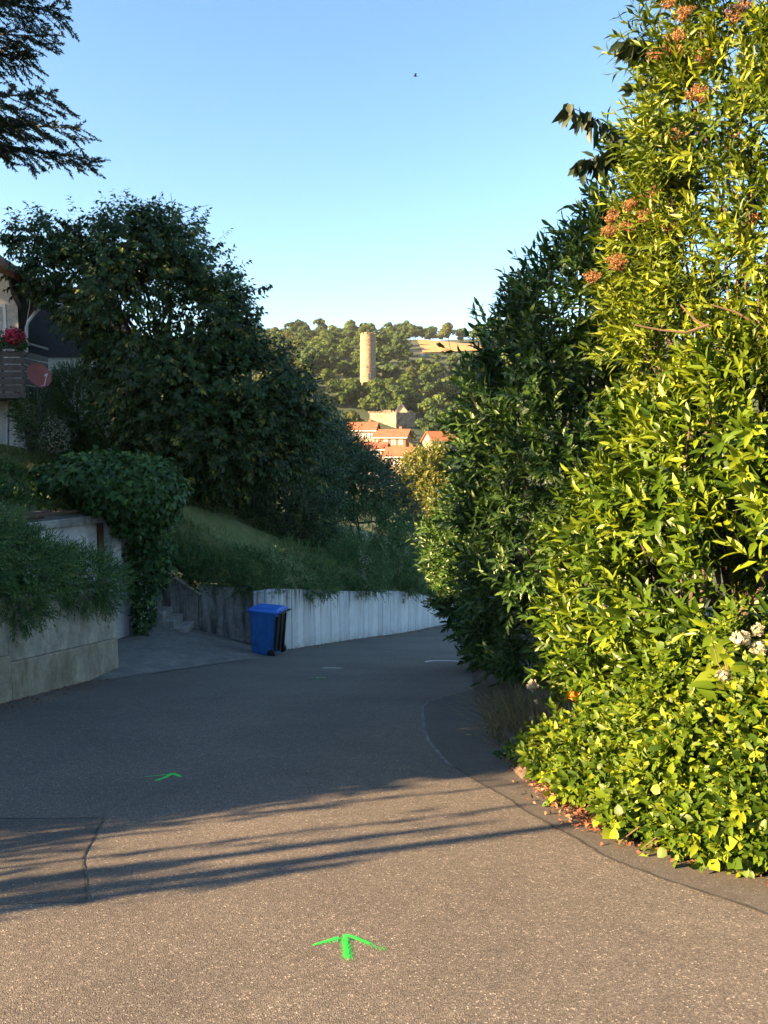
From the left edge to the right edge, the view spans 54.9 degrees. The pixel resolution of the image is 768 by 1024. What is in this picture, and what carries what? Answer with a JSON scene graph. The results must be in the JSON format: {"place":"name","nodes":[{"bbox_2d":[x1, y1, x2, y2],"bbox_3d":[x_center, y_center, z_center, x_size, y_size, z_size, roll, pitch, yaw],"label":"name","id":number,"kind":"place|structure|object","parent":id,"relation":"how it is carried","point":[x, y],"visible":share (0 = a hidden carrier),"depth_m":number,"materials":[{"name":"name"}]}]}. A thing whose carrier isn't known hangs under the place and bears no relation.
{"place":"outdoors","nodes":[
{"label":"outdoors","id":0,"kind":"place"},
{"bbox_2d":[92,626,263,679],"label":"driveway","id":1,"kind":"structure","parent":0,"point":[159,649],"depth_m":14.88,"materials":[{"name":"concrete"}]},
{"bbox_2d":[148,559,200,632],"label":"stairs","id":2,"kind":"structure","parent":1,"relation":"on","point":[178,611],"depth_m":17.27,"materials":[{"name":"concrete"}]},
{"bbox_2d":[199,584,252,643],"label":"concrete wall","id":3,"kind":"structure","parent":1,"relation":"on","point":[229,618],"depth_m":17.28,"materials":[{"name":"concrete"}]},
{"bbox_2d":[0,439,519,597],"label":"grass bank","id":4,"kind":"structure","parent":0,"point":[233,528],"depth_m":19.46,"materials":[{"name":"plant"}]},
{"bbox_2d":[0,255,50,447],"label":"white house","id":5,"kind":"structure","parent":4,"relation":"on","point":[16,312],"depth_m":21.16,"materials":[{"name":"paint"}]},
{"bbox_2d":[0,304,8,371],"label":"window","id":6,"kind":"structure","parent":5,"relation":"in","point":[3,315],"depth_m":21.52,"materials":[{"name":"white paint"}]},
{"bbox_2d":[0,326,30,356],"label":"flower box","id":7,"kind":"object","parent":5,"relation":"attached to","point":[14,339],"visible":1,"depth_m":19.91,"materials":[{"name":"red plant"}]},
{"bbox_2d":[4,385,57,451],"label":"garden shrub","id":8,"kind":"object","parent":4,"relation":"on","point":[17,406],"visible":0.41,"depth_m":20.58,"materials":[{"name":"green plant"}]},
{"bbox_2d":[26,363,51,456],"bbox_3d":[-9.230,-2.757,19.997,0.549,2.516,0.571,0,5,0],"label":"satellite dish","id":9,"kind":"object","parent":4,"relation":"on","point":[38,375],"visible":0.99,"depth_m":19.96,"materials":[{"name":"metal"}]},
{"bbox_2d":[6,389,74,461],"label":"flowering shrub","id":10,"kind":"object","parent":4,"relation":"on","point":[48,446],"visible":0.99,"depth_m":19.75,"materials":[{"name":"green plant"}]},
{"bbox_2d":[2,506,148,638],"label":"garage","id":11,"kind":"structure","parent":4,"relation":"on","point":[90,528],"depth_m":14.69,"materials":[{"name":"concrete"}]},
{"bbox_2d":[26,444,194,546],"bbox_3d":[-5.622,-0.358,15.752,3.423,2.193,3.800,0,5,0],"label":"ivy","id":12,"kind":"object","parent":11,"relation":"attached to","point":[94,493],"visible":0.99,"depth_m":14.50,"materials":[{"name":"green plant"}]},
{"bbox_2d":[121,538,129,636],"bbox_3d":[-5.595,1.575,15.711,0.040,2.300,0.380,3,6,27],"label":"door","id":13,"kind":"structure","parent":11,"relation":"in","point":[126,618],"depth_m":15.84,"materials":[{"name":"white paint"}]},
{"bbox_2d":[121,525,178,636],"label":"ivy","id":14,"kind":"object","parent":11,"relation":"attached to","point":[154,565],"visible":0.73,"depth_m":15.51,"materials":[{"name":"green plant"}]},
{"bbox_2d":[15,265,143,451],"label":"clad building","id":15,"kind":"structure","parent":4,"relation":"on","point":[39,334],"depth_m":27.53,"materials":[{"name":"grey wood"}]},
{"bbox_2d":[32,357,132,468],"bbox_3d":[-8.968,-2.954,22.663,3.957,3.685,2.671,0,5,0],"label":"thuja hedge","id":16,"kind":"object","parent":4,"relation":"on","point":[84,441],"visible":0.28,"depth_m":22.07,"materials":[{"name":"green plant"}]},
{"bbox_2d":[0,188,338,513],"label":"cherry tree","id":17,"kind":"object","parent":4,"relation":"on","point":[191,383],"visible":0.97,"depth_m":19.30,"materials":[{"name":"green plant"}]},
{"bbox_2d":[154,530,289,605],"bbox_3d":[-4.052,1.349,18.039,3.857,1.955,2.368,0,5,0],"label":"juniper","id":18,"kind":"object","parent":4,"relation":"on","point":[192,573],"visible":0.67,"depth_m":17.40,"materials":[{"name":"green plant"}]},
{"bbox_2d":[122,393,360,522],"bbox_3d":[-4.475,-1.850,24.201,7.468,4.968,7.326,0,5,0],"label":"shrub","id":19,"kind":"object","parent":4,"relation":"on","point":[330,471],"visible":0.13,"depth_m":23.61,"materials":[{"name":"green plant"}]},
{"bbox_2d":[232,474,353,553],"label":"bush","id":20,"kind":"object","parent":4,"relation":"on","point":[256,506],"visible":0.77,"depth_m":21.45,"materials":[{"name":"green plant"}]},
{"bbox_2d":[241,532,345,607],"bbox_3d":[-2.378,1.447,18.335,3.159,1.971,2.398,-4,7,-36],"label":"juniper","id":21,"kind":"object","parent":4,"relation":"on","point":[326,577],"visible":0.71,"depth_m":18.16,"materials":[{"name":"green plant"}]},
{"bbox_2d":[291,397,397,490],"bbox_3d":[-1.894,-3.037,33.533,5.116,4.376,5.346,0,5,0],"label":"shrub","id":22,"kind":"object","parent":4,"relation":"on","point":[364,439],"visible":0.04,"depth_m":32.82,"materials":[{"name":"green plant"}]},
{"bbox_2d":[311,530,401,602],"bbox_3d":[-0.874,1.558,21.087,2.789,2.105,2.263,0,5,0],"label":"juniper","id":23,"kind":"object","parent":4,"relation":"on","point":[384,569],"visible":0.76,"depth_m":20.72,"materials":[{"name":"green plant"}]},
{"bbox_2d":[295,406,431,538],"bbox_3d":[-1.101,-1.271,26.927,4.288,5.044,6.524,5,7,40],"label":"shrub","id":24,"kind":"object","parent":4,"relation":"on","point":[353,452],"visible":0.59,"depth_m":26.17,"materials":[{"name":"green plant"}]},
{"bbox_2d":[304,489,424,571],"bbox_3d":[-0.406,0.777,24.202,3.328,3.075,5.805,5,7,44],"label":"bush","id":25,"kind":"object","parent":4,"relation":"on","point":[387,528],"visible":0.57,"depth_m":23.61,"materials":[{"name":"green plant"}]},
{"bbox_2d":[355,530,429,603],"bbox_3d":[0.332,1.702,23.527,2.824,2.495,2.213,0,5,0],"label":"juniper","id":26,"kind":"object","parent":4,"relation":"on","point":[408,584],"visible":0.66,"depth_m":23.12,"materials":[{"name":"green plant"}]},
{"bbox_2d":[394,436,453,542],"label":"golden shrub","id":27,"kind":"object","parent":4,"relation":"on","point":[424,455],"visible":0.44,"depth_m":50.73,"materials":[{"name":"plant"}]},
{"bbox_2d":[400,544,454,606],"bbox_3d":[1.616,2.197,26.850,2.757,2.425,2.081,-2,6,-20],"label":"juniper","id":28,"kind":"object","parent":4,"relation":"on","point":[431,593],"visible":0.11,"depth_m":26.51,"materials":[{"name":"green plant"}]},
{"bbox_2d":[0,625,767,1023],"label":"road","id":29,"kind":"structure","parent":0,"point":[264,841],"depth_m":3.88,"materials":[{"name":"asphalt"}]},
{"bbox_2d":[0,817,103,904],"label":"road patch","id":30,"kind":"object","parent":29,"relation":"on","point":[40,861],"visible":1,"depth_m":4.23,"materials":[{"name":"asphalt"}]},
{"bbox_2d":[34,817,103,898],"bbox_3d":[-2.134,1.958,4.637,2.164,0.244,0.805,4,7,35],"label":"road patch joint","id":31,"kind":"object","parent":30,"relation":"on","point":[86,893],"visible":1,"depth_m":4.28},
{"bbox_2d":[0,588,117,703],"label":"retaining wall","id":32,"kind":"structure","parent":29,"relation":"on","point":[70,652],"depth_m":10.94,"materials":[{"name":"concrete"}]},
{"bbox_2d":[0,672,143,712],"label":"leaf litter","id":33,"kind":"object","parent":29,"relation":"on","point":[5,708],"visible":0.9,"depth_m":10.51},
{"bbox_2d":[247,603,290,655],"bbox_3d":[-2.502,2.594,16.199,0.827,1.096,0.610,2,6,17],"label":"wheelie bin","id":34,"kind":"object","parent":29,"relation":"on","point":[268,625],"visible":0.98,"depth_m":15.98,"materials":[{"name":"plastic"}]},
{"bbox_2d":[312,934,385,959],"bbox_3d":[-0.137,1.881,3.195,0.384,0.054,0.277,0,5,0],"label":"painted arrow","id":35,"kind":"object","parent":29,"relation":"on","point":[346,946],"visible":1,"depth_m":3.24,"materials":[{"name":"green"}]},
{"bbox_2d":[287,626,443,649],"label":"leaf litter","id":36,"kind":"object","parent":29,"relation":"on","point":[364,638],"visible":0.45,"depth_m":20.77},
{"bbox_2d":[251,589,528,648],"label":"plank wall","id":37,"kind":"structure","parent":29,"relation":"on","point":[349,616],"depth_m":20.11,"materials":[{"name":"wood"}]},
{"bbox_2d":[421,689,471,766],"bbox_3d":[0.809,2.423,9.046,0.809,1.007,5.375,1,6,13],"label":"pavement edge","id":38,"kind":"object","parent":29,"relation":"on","point":[427,737],"visible":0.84,"depth_m":7.85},
{"bbox_2d":[424,689,767,912],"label":"pavement strip","id":39,"kind":"object","parent":29,"relation":"on","point":[473,756],"visible":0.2,"depth_m":5.48,"materials":[{"name":"concrete"}]},
{"bbox_2d":[500,728,518,743],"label":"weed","id":40,"kind":"object","parent":39,"relation":"on","point":[508,736],"visible":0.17,"depth_m":7.28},
{"bbox_2d":[492,738,527,779],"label":"weed","id":41,"kind":"object","parent":39,"relation":"on","point":[497,753],"visible":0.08,"depth_m":6.47,"materials":[{"name":"green plant"}]},
{"bbox_2d":[453,766,767,914],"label":"pavement joint","id":42,"kind":"object","parent":39,"relation":"on","point":[567,833],"visible":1,"depth_m":4.24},
{"bbox_2d":[465,722,767,886],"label":"fallen leaves","id":43,"kind":"object","parent":39,"relation":"on","point":[585,820],"depth_m":4.88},
{"bbox_2d":[0,0,767,340],"label":"sky","id":44,"kind":"structure","parent":0,"point":[358,187],"materials":[{"name":"blue"}]},
{"bbox_2d":[417,339,481,351],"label":"stubble field","id":45,"kind":"structure","parent":0,"point":[428,346],"depth_m":543.41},
{"bbox_2d":[161,339,765,607],"bbox_3d":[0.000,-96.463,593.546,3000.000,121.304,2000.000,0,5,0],"label":"ground","id":46,"kind":"structure","parent":0,"point":[415,349],"depth_m":321.49,"materials":[{"name":"plant"}]},
{"bbox_2d":[0,457,72,514],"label":"ground cover","id":47,"kind":"object","parent":46,"relation":"on","point":[23,494],"visible":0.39,"depth_m":16.31,"materials":[{"name":"green plant"}]},
{"bbox_2d":[282,339,304,356],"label":"hillside tree","id":48,"kind":"object","parent":46,"relation":"on","point":[302,344],"visible":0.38,"depth_m":455.20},
{"bbox_2d":[288,319,306,339],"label":"hillside tree","id":49,"kind":"object","parent":46,"relation":"on","point":[298,323],"visible":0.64,"depth_m":549.77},
{"bbox_2d":[295,324,315,340],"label":"hillside tree","id":50,"kind":"object","parent":46,"relation":"on","point":[306,328],"visible":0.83,"depth_m":529.92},
{"bbox_2d":[299,348,322,373],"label":"hillside tree","id":51,"kind":"object","parent":46,"relation":"on","point":[306,354],"visible":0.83,"depth_m":349.13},
{"bbox_2d":[298,377,324,399],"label":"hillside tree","id":52,"kind":"object","parent":46,"relation":"on","point":[322,382],"visible":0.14,"depth_m":313.65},
{"bbox_2d":[312,318,327,331],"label":"hillside tree","id":53,"kind":"object","parent":46,"relation":"on","point":[321,324],"visible":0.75,"depth_m":649.87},
{"bbox_2d":[315,347,337,380],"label":"hillside tree","id":54,"kind":"object","parent":46,"relation":"on","point":[328,360],"visible":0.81,"depth_m":354.65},
{"bbox_2d":[319,368,335,383],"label":"hillside tree","id":55,"kind":"object","parent":46,"relation":"on","point":[325,373],"visible":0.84,"depth_m":341.07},
{"bbox_2d":[322,340,339,353],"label":"hillside tree","id":56,"kind":"object","parent":46,"relation":"on","point":[326,343],"visible":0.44,"depth_m":445.24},
{"bbox_2d":[324,331,339,343],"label":"hillside tree","id":57,"kind":"object","parent":46,"relation":"on","point":[333,335],"visible":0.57,"depth_m":470.38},
{"bbox_2d":[330,378,343,395],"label":"hillside tree","id":58,"kind":"object","parent":46,"relation":"on","point":[335,388],"visible":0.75,"depth_m":322.95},
{"bbox_2d":[334,362,344,377],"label":"hillside tree","id":59,"kind":"object","parent":46,"relation":"on","point":[337,370],"visible":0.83,"depth_m":385.05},
{"bbox_2d":[334,390,348,404],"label":"hillside tree","id":60,"kind":"object","parent":46,"relation":"on","point":[341,396],"visible":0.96,"depth_m":315.95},
{"bbox_2d":[337,344,353,359],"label":"hillside tree","id":61,"kind":"object","parent":46,"relation":"on","point":[344,351],"visible":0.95,"depth_m":442.07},
{"bbox_2d":[342,329,355,340],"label":"hillside tree","id":62,"kind":"object","parent":46,"relation":"on","point":[349,334],"visible":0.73,"depth_m":552.92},
{"bbox_2d":[341,364,357,377],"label":"hillside tree","id":63,"kind":"object","parent":46,"relation":"on","point":[348,373],"visible":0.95,"depth_m":362.42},
{"bbox_2d":[340,378,362,404],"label":"hillside tree","id":64,"kind":"object","parent":46,"relation":"on","point":[350,387],"visible":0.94,"depth_m":320.44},
{"bbox_2d":[343,410,364,426],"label":"hillside tree","id":65,"kind":"object","parent":46,"relation":"on","point":[354,414],"visible":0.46,"depth_m":277.57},
{"bbox_2d":[349,357,359,378],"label":"hillside tree","id":66,"kind":"object","parent":46,"relation":"on","point":[355,361],"visible":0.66,"depth_m":377.01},
{"bbox_2d":[351,329,369,348],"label":"hillside tree","id":67,"kind":"object","parent":46,"relation":"on","point":[356,339],"visible":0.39,"depth_m":464.90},
{"bbox_2d":[357,398,370,410],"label":"hillside tree","id":68,"kind":"object","parent":46,"relation":"on","point":[363,403],"visible":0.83,"depth_m":315.10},
{"bbox_2d":[348,420,380,441],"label":"cream house","id":69,"kind":"structure","parent":46,"relation":"on","point":[370,427],"depth_m":234.99,"materials":[{"name":"orange tile"}]},
{"bbox_2d":[360,332,375,391],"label":"castle tower","id":70,"kind":"structure","parent":46,"relation":"on","point":[368,357],"depth_m":341.78,"materials":[{"name":"stone"}]},
{"bbox_2d":[363,380,380,394],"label":"hillside tree","id":71,"kind":"object","parent":46,"relation":"on","point":[371,387],"visible":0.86,"depth_m":321.49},
{"bbox_2d":[364,393,382,412],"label":"hillside tree","id":72,"kind":"object","parent":46,"relation":"on","point":[373,397],"visible":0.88,"depth_m":313.49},
{"bbox_2d":[364,378,387,398],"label":"hillside tree","id":73,"kind":"object","parent":46,"relation":"on","point":[381,383],"visible":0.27,"depth_m":329.20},
{"bbox_2d":[364,439,390,476],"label":"terrace house","id":74,"kind":"structure","parent":46,"relation":"on","point":[380,443],"depth_m":214.91,"materials":[{"name":"orange tile"}]},
{"bbox_2d":[376,335,385,347],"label":"hillside tree","id":75,"kind":"object","parent":46,"relation":"on","point":[380,340],"visible":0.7,"depth_m":476.29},
{"bbox_2d":[376,346,386,366],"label":"hillside tree","id":76,"kind":"object","parent":46,"relation":"on","point":[380,361],"visible":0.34,"depth_m":385.92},
{"bbox_2d":[374,390,391,408],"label":"hillside tree","id":77,"kind":"object","parent":46,"relation":"on","point":[380,402],"visible":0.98,"depth_m":311.70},
{"bbox_2d":[379,346,397,362],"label":"hillside tree","id":78,"kind":"object","parent":46,"relation":"on","point":[388,354],"visible":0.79,"depth_m":405.32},
{"bbox_2d":[381,400,396,412],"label":"hillside tree","id":79,"kind":"object","parent":46,"relation":"on","point":[391,405],"visible":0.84,"depth_m":311.08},
{"bbox_2d":[368,410,414,427],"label":"ruined bastion","id":80,"kind":"object","parent":46,"relation":"on","point":[395,419],"visible":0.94,"depth_m":300.94,"materials":[{"name":"stone"}]},
{"bbox_2d":[371,426,413,446],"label":"brick house","id":81,"kind":"structure","parent":46,"relation":"on","point":[400,437],"depth_m":229.61,"materials":[{"name":"orange tile"}]},
{"bbox_2d":[381,364,404,379],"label":"hillside tree","id":82,"kind":"object","parent":46,"relation":"on","point":[390,371],"visible":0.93,"depth_m":364.80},
{"bbox_2d":[380,384,405,399],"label":"hillside tree","id":83,"kind":"object","parent":46,"relation":"on","point":[397,389],"visible":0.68,"depth_m":313.80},
{"bbox_2d":[391,342,406,365],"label":"hillside tree","id":84,"kind":"object","parent":46,"relation":"on","point":[398,350],"visible":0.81,"depth_m":417.72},
{"bbox_2d":[390,392,407,408],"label":"hillside tree","id":85,"kind":"object","parent":46,"relation":"on","point":[400,399],"visible":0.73,"depth_m":311.65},
{"bbox_2d":[391,332,410,348],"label":"hillside tree","id":86,"kind":"object","parent":46,"relation":"on","point":[401,338],"visible":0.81,"depth_m":470.40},
{"bbox_2d":[382,444,421,487],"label":"house","id":87,"kind":"structure","parent":46,"relation":"on","point":[395,451],"depth_m":206.45,"materials":[{"name":"orange tile"}]},
{"bbox_2d":[398,356,410,367],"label":"hillside tree","id":88,"kind":"object","parent":46,"relation":"on","point":[406,362],"visible":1,"depth_m":406.14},
{"bbox_2d":[396,371,415,385],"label":"hillside tree","id":89,"kind":"object","parent":46,"relation":"on","point":[404,377],"visible":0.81,"depth_m":359.19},
{"bbox_2d":[403,380,418,399],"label":"hillside tree","id":90,"kind":"object","parent":46,"relation":"on","point":[410,386],"visible":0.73,"depth_m":334.56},
{"bbox_2d":[406,324,420,339],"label":"hillside tree","id":91,"kind":"object","parent":46,"relation":"on","point":[413,331],"visible":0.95,"depth_m":651.29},
{"bbox_2d":[404,393,423,412],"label":"hillside tree","id":92,"kind":"object","parent":46,"relation":"on","point":[414,401],"visible":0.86,"depth_m":315.24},
{"bbox_2d":[415,357,431,374],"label":"hillside tree","id":93,"kind":"object","parent":46,"relation":"on","point":[420,362],"visible":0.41,"depth_m":392.87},
{"bbox_2d":[418,371,439,397],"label":"hillside tree","id":94,"kind":"object","parent":46,"relation":"on","point":[429,386],"visible":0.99,"depth_m":337.93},
{"bbox_2d":[414,392,446,413],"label":"hillside tree","id":95,"kind":"object","parent":46,"relation":"on","point":[426,404],"visible":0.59,"depth_m":310.41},
{"bbox_2d":[419,364,442,380],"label":"hillside tree","id":96,"kind":"object","parent":46,"relation":"on","point":[432,369],"visible":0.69,"depth_m":382.12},
{"bbox_2d":[414,406,449,431],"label":"hillside tree","id":97,"kind":"object","parent":46,"relation":"on","point":[425,424],"visible":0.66,"depth_m":254.77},
{"bbox_2d":[421,430,455,454],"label":"house","id":98,"kind":"structure","parent":46,"relation":"on","point":[428,435],"depth_m":250.87,"materials":[{"name":"orange tile"}]},
{"bbox_2d":[422,376,455,400],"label":"hillside tree","id":99,"kind":"object","parent":46,"relation":"on","point":[446,388],"visible":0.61,"depth_m":342.95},
{"bbox_2d":[435,322,458,341],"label":"hillside tree","id":100,"kind":"object","parent":46,"relation":"on","point":[446,329],"visible":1,"depth_m":641.08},
{"bbox_2d":[432,674,576,742],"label":"dry grass","id":101,"kind":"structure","parent":0,"point":[520,724],"depth_m":7.97,"materials":[{"name":"plant"}]},
{"bbox_2d":[460,608,767,871],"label":"soil bed","id":102,"kind":"object","parent":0,"point":[477,674],"visible":0.09,"depth_m":9.93,"materials":[{"name":"soil"}]},
{"bbox_2d":[405,485,525,671],"bbox_3d":[1.785,1.124,14.210,2.316,3.767,3.799,-2,6,-24],"label":"laurel bush","id":103,"kind":"object","parent":102,"relation":"on","point":[442,602],"visible":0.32,"depth_m":14.04,"materials":[{"name":"green plant"}]},
{"bbox_2d":[525,679,579,723],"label":"rose stem","id":104,"kind":"object","parent":102,"relation":"on","point":[532,685],"visible":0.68,"depth_m":7.45,"materials":[{"name":"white plant"}]},
{"bbox_2d":[427,90,714,692],"bbox_3d":[2.183,-0.857,10.064,3.161,7.478,4.762,0,5,0],"label":"laurel bush","id":105,"kind":"object","parent":102,"relation":"on","point":[490,443],"visible":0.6,"depth_m":9.22,"materials":[{"name":"green plant"}]},
{"bbox_2d":[501,581,767,878],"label":"creeper","id":106,"kind":"object","parent":102,"relation":"on","point":[629,765],"visible":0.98,"depth_m":4.53,"materials":[{"name":"green plant"}]},
{"bbox_2d":[522,315,767,717],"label":"laurel bush","id":107,"kind":"object","parent":102,"relation":"on","point":[678,520],"visible":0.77,"depth_m":6.17,"materials":[{"name":"green plant"}]},
{"bbox_2d":[552,0,767,633],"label":"tall shrub","id":108,"kind":"object","parent":102,"relation":"on","point":[672,63],"visible":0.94,"depth_m":6.38,"materials":[{"name":"green plant"}]},
{"bbox_2d":[688,622,767,710],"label":"hydrangea","id":109,"kind":"object","parent":102,"relation":"on","point":[703,685],"visible":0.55,"depth_m":4.64,"materials":[{"name":"green plant"}]},
{"bbox_3d":[-11.280,0.519,5.680,13.140,2.982,14.028,0,5,0],"label":"garden bed","id":110,"kind":"object","parent":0,"visible":0},
{"bbox_2d":[0,0,110,179],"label":"spruce tree","id":111,"kind":"object","parent":110,"relation":"on","point":[16,127],"visible":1,"depth_m":7.63,"materials":[{"name":"green plant"}]},
{"bbox_2d":[0,497,137,646],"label":"juniper","id":112,"kind":"object","parent":110,"relation":"on","point":[14,545],"visible":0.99,"depth_m":10.40,"materials":[{"name":"green plant"}]},
{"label":"wooden plank","id":113,"kind":"object","parent":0,"visible":0},
{"bbox_2d":[19,510,76,519],"bbox_3d":[-6.298,0.062,13.550,0.160,0.070,1.604,2,6,23],"label":"wooden plank","id":114,"kind":"object","parent":113,"relation":"on","point":[55,513],"visible":0.69,"depth_m":13.73,"materials":[{"name":"brown wood"}]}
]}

